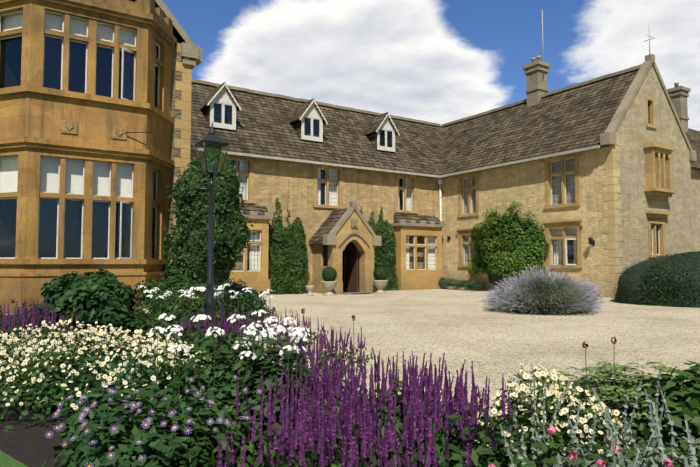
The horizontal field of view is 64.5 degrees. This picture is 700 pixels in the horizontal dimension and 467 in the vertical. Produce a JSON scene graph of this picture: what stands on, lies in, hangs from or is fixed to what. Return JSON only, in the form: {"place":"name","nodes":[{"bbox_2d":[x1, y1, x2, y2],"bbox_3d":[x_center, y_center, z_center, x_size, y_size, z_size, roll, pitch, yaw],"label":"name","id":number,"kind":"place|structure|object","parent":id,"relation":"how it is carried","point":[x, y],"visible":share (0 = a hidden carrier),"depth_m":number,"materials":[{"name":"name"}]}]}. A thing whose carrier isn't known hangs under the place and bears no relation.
{"place":"outdoors","nodes":[
{"label":"outdoors","id":0,"kind":"place"},
{"bbox_2d":[0,451,27,466],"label":"lawn","id":1,"kind":"structure","parent":0,"point":[6,460],"depth_m":3.60,"materials":[{"name":"green plant"}]},
{"bbox_2d":[0,309,521,466],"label":"bed soil","id":2,"kind":"structure","parent":0,"point":[25,441],"depth_m":4.12,"materials":[{"name":"brown soil"}]},
{"bbox_2d":[55,291,113,329],"bbox_3d":[-4.338,1.248,9.098,0.913,0.785,0.916,-2,-3,28],"label":"shrub","id":3,"kind":"object","parent":2,"relation":"on","point":[93,324],"visible":0.15,"depth_m":8.88,"materials":[{"name":"green plant"}]},
{"bbox_2d":[195,122,229,333],"bbox_3d":[-2.369,-0.063,9.439,0.560,3.720,0.480,2,-4,-33],"label":"lamp post","id":4,"kind":"object","parent":2,"relation":"on","point":[211,139],"visible":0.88,"depth_m":9.40,"materials":[{"name":"black metal"}]},
{"bbox_2d":[0,265,697,466],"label":"flowers","id":5,"kind":"object","parent":2,"relation":"on","point":[322,389],"visible":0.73,"depth_m":3.56,"materials":[{"name":"purple plant"}]},
{"bbox_2d":[0,147,699,466],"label":"foliage leaves","id":6,"kind":"object","parent":2,"relation":"on","point":[167,447],"visible":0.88,"depth_m":4.43,"materials":[{"name":"green plant"}]},
{"bbox_2d":[567,387,676,460],"bbox_3d":[2.128,1.343,4.120,1.537,0.355,1.081,2,-4,-33],"label":"foliage","id":7,"kind":"object","parent":2,"relation":"on","point":[633,428],"visible":0.02,"depth_m":3.79,"materials":[{"name":"green plant"}]},
{"bbox_2d":[674,398,698,432],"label":"shrub","id":8,"kind":"object","parent":2,"relation":"on","point":[685,399],"visible":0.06,"depth_m":3.55,"materials":[{"name":"green plant"}]},
{"bbox_2d":[0,288,699,466],"bbox_3d":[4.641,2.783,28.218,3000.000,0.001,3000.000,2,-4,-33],"label":"gravel ground","id":9,"kind":"structure","parent":0,"point":[458,327],"depth_m":10.19,"materials":[{"name":"beige gravel"}]},
{"bbox_2d":[0,0,176,313],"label":"tower ashlar","id":10,"kind":"object","parent":9,"relation":"on","point":[34,113],"visible":0.88,"depth_m":15.07,"materials":[{"name":"beige stone"}]},
{"bbox_2d":[132,0,190,275],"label":"gable rubble","id":11,"kind":"object","parent":9,"relation":"on","point":[174,115],"visible":0.09,"depth_m":17.67,"materials":[{"name":"beige stone"}]},
{"bbox_2d":[147,284,180,300],"bbox_3d":[-4.210,1.554,13.015,1.084,0.713,1.138,2,-4,-33],"label":"shrub","id":12,"kind":"object","parent":9,"relation":"on","point":[162,289],"visible":0.06,"depth_m":12.76,"materials":[{"name":"green plant"}]},
{"bbox_2d":[181,174,232,290],"bbox_3d":[-4.380,0.023,16.703,1.508,4.307,1.536,2,-4,-33],"label":"climbing ivy","id":13,"kind":"object","parent":9,"relation":"on","point":[214,269],"depth_m":16.11,"materials":[{"name":"green plant"}]},
{"bbox_2d":[214,292,249,315],"bbox_3d":[-2.520,1.530,11.810,0.876,0.583,0.873,2,-4,-33],"label":"shrub","id":14,"kind":"object","parent":9,"relation":"on","point":[228,304],"visible":0.02,"depth_m":11.46,"materials":[{"name":"green plant"}]},
{"bbox_2d":[306,285,313,295],"bbox_3d":[-1.567,2.244,21.740,0.360,0.400,0.360,2,-4,-33],"label":"urn","id":15,"kind":"object","parent":9,"relation":"on","point":[310,288],"visible":1,"depth_m":21.66,"materials":[{"name":"stone"}]},
{"bbox_2d":[190,151,438,292],"bbox_3d":[-1.550,-0.243,27.800,17.000,6.000,5.800,2,-4,-33],"label":"rubble","id":16,"kind":"object","parent":9,"relation":"on","point":[290,185],"visible":0.21,"depth_m":24.33,"materials":[{"name":"beige stone"}]},
{"bbox_2d":[128,0,699,243],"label":"roofs","id":17,"kind":"structure","parent":16,"relation":"on","point":[574,118],"depth_m":25.42,"materials":[{"name":"stone"}]},
{"bbox_2d":[190,10,653,244],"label":"gutters","id":18,"kind":"object","parent":16,"relation":"on","point":[412,173],"visible":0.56,"depth_m":23.97,"materials":[{"name":"grey metal"}]},
{"bbox_2d":[0,22,657,291],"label":"interiors","id":19,"kind":"object","parent":9,"relation":"on","point":[53,47],"depth_m":16.08,"materials":[{"name":"black"}]},
{"bbox_2d":[0,12,576,269],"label":"window blinds","id":20,"kind":"object","parent":19,"relation":"on","point":[103,169],"depth_m":15.46,"materials":[{"name":"white fabric"}]},
{"bbox_2d":[238,158,574,263],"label":"net curtains","id":21,"kind":"object","parent":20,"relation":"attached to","point":[569,198],"depth_m":22.89,"materials":[{"name":"white fabric"}]},
{"bbox_2d":[321,281,337,295],"bbox_3d":[-0.817,2.166,21.875,0.660,0.570,0.650,2,-4,-33],"label":"topiary urn","id":22,"kind":"object","parent":9,"relation":"on","point":[329,286],"visible":0.98,"depth_m":21.68,"materials":[{"name":"beige stone"}]},
{"bbox_2d":[322,268,335,280],"bbox_3d":[-0.816,1.620,21.904,0.540,0.539,0.546,2,-4,-33],"label":"topiary","id":23,"kind":"object","parent":22,"relation":"in","point":[325,274],"visible":0.44,"depth_m":21.71,"materials":[{"name":"green plant"}]},
{"bbox_2d":[228,219,443,294],"bbox_3d":[-0.582,1.063,24.532,12.150,3.050,0.610,2,-4,-33],"label":"bay ashlar","id":24,"kind":"object","parent":9,"relation":"on","point":[415,279],"visible":0.65,"depth_m":26.32,"materials":[{"name":"beige stone"}]},
{"bbox_2d":[345,242,357,291],"bbox_3d":[0.079,1.474,24.440,0.060,2.180,0.950,2,-4,-33],"label":"door","id":25,"kind":"structure","parent":9,"relation":"on","point":[351,267],"depth_m":24.41,"materials":[{"name":"brown wood"}]},
{"bbox_2d":[125,132,594,293],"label":"fittings","id":26,"kind":"object","parent":9,"relation":"on","point":[591,241],"visible":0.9,"depth_m":21.04,"materials":[{"name":"black metal"}]},
{"bbox_2d":[63,0,696,294],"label":"stone dressings","id":27,"kind":"object","parent":9,"relation":"on","point":[537,90],"visible":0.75,"depth_m":23.71,"materials":[{"name":"beige stone"}]},
{"bbox_2d":[531,56,678,86],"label":"chimney pots","id":28,"kind":"object","parent":27,"relation":"on","point":[676,84],"visible":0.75,"depth_m":27.27,"materials":[{"name":"beige ceramic"}]},
{"bbox_2d":[373,280,387,293],"bbox_3d":[1.277,2.237,23.239,0.660,0.570,0.650,2,-4,-33],"label":"topiary urn","id":29,"kind":"object","parent":9,"relation":"on","point":[380,285],"visible":1,"depth_m":23.05,"materials":[{"name":"beige stone"}]},
{"bbox_2d":[374,268,386,279],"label":"topiary","id":30,"kind":"object","parent":29,"relation":"in","point":[379,274],"visible":0.44,"depth_m":23.12,"materials":[{"name":"green plant"}]},
{"bbox_2d":[173,43,699,293],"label":"stone trim","id":31,"kind":"structure","parent":9,"relation":"on","point":[658,173],"depth_m":22.73,"materials":[{"name":"beige stone"}]},
{"bbox_2d":[0,10,659,271],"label":"window frames","id":32,"kind":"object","parent":31,"relation":"attached to","point":[123,50],"visible":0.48,"depth_m":15.70,"materials":[{"name":"paint"}]},
{"bbox_2d":[0,13,158,257],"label":"window leading","id":33,"kind":"object","parent":32,"relation":"attached to","point":[123,254],"visible":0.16,"depth_m":15.10,"materials":[{"name":"black metal"}]},
{"bbox_2d":[210,86,394,151],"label":"dormer windows","id":34,"kind":"structure","parent":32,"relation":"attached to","point":[223,96],"depth_m":24.99,"materials":[{"name":"white paint"}]},
{"bbox_2d":[214,103,658,270],"bbox_3d":[5.893,-1.820,24.736,23.122,6.930,6.008,0,-3,-1],"label":"glass","id":35,"kind":"object","parent":31,"relation":"attached to","point":[418,260],"visible":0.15,"depth_m":23.03,"materials":[{"name":"glass"}]},
{"bbox_2d":[508,290,577,313],"bbox_3d":[5.145,1.776,14.862,1.885,0.614,1.828,2,-4,-33],"label":"lavender","id":36,"kind":"object","parent":9,"relation":"on","point":[528,312],"visible":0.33,"depth_m":14.07,"materials":[{"name":"plant"}]},
{"bbox_2d":[442,148,692,296],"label":"house wall","id":37,"kind":"structure","parent":9,"relation":"on","point":[504,187],"depth_m":23.62,"materials":[{"name":"beige stone"}]},
{"bbox_2d":[437,178,442,220],"bbox_3d":[4.617,-0.047,28.184,0.277,5.650,0.277,1,-3,-11],"label":"downpipe","id":38,"kind":"object","parent":37,"relation":"attached to","point":[440,181],"visible":0.42,"depth_m":28.23,"materials":[{"name":"metal"}]},
{"bbox_2d":[601,138,622,297],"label":"quoins","id":39,"kind":"object","parent":9,"relation":"on","point":[614,221],"visible":0.9,"depth_m":20.63,"materials":[{"name":"beige stone"}]},
{"bbox_2d":[613,66,699,275],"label":"gable wall","id":40,"kind":"structure","parent":9,"relation":"on","point":[634,133],"depth_m":22.12,"materials":[{"name":"beige stone"}]},
{"bbox_2d":[614,253,699,307],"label":"yew","id":41,"kind":"object","parent":9,"relation":"on","point":[621,289],"visible":0.65,"depth_m":17.04,"materials":[{"name":"green plant"}]},
{"bbox_2d":[162,0,699,130],"label":"sky","id":42,"kind":"structure","parent":0,"point":[441,62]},
{"bbox_2d":[481,225,538,288],"bbox_3d":[6.993,1.041,24.431,0.679,2.983,3.088,2,-4,-33],"label":"shrub","id":43,"kind":"object","parent":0,"point":[493,278],"visible":0.21,"depth_m":24.45,"materials":[{"name":"green plant"}]}
]}

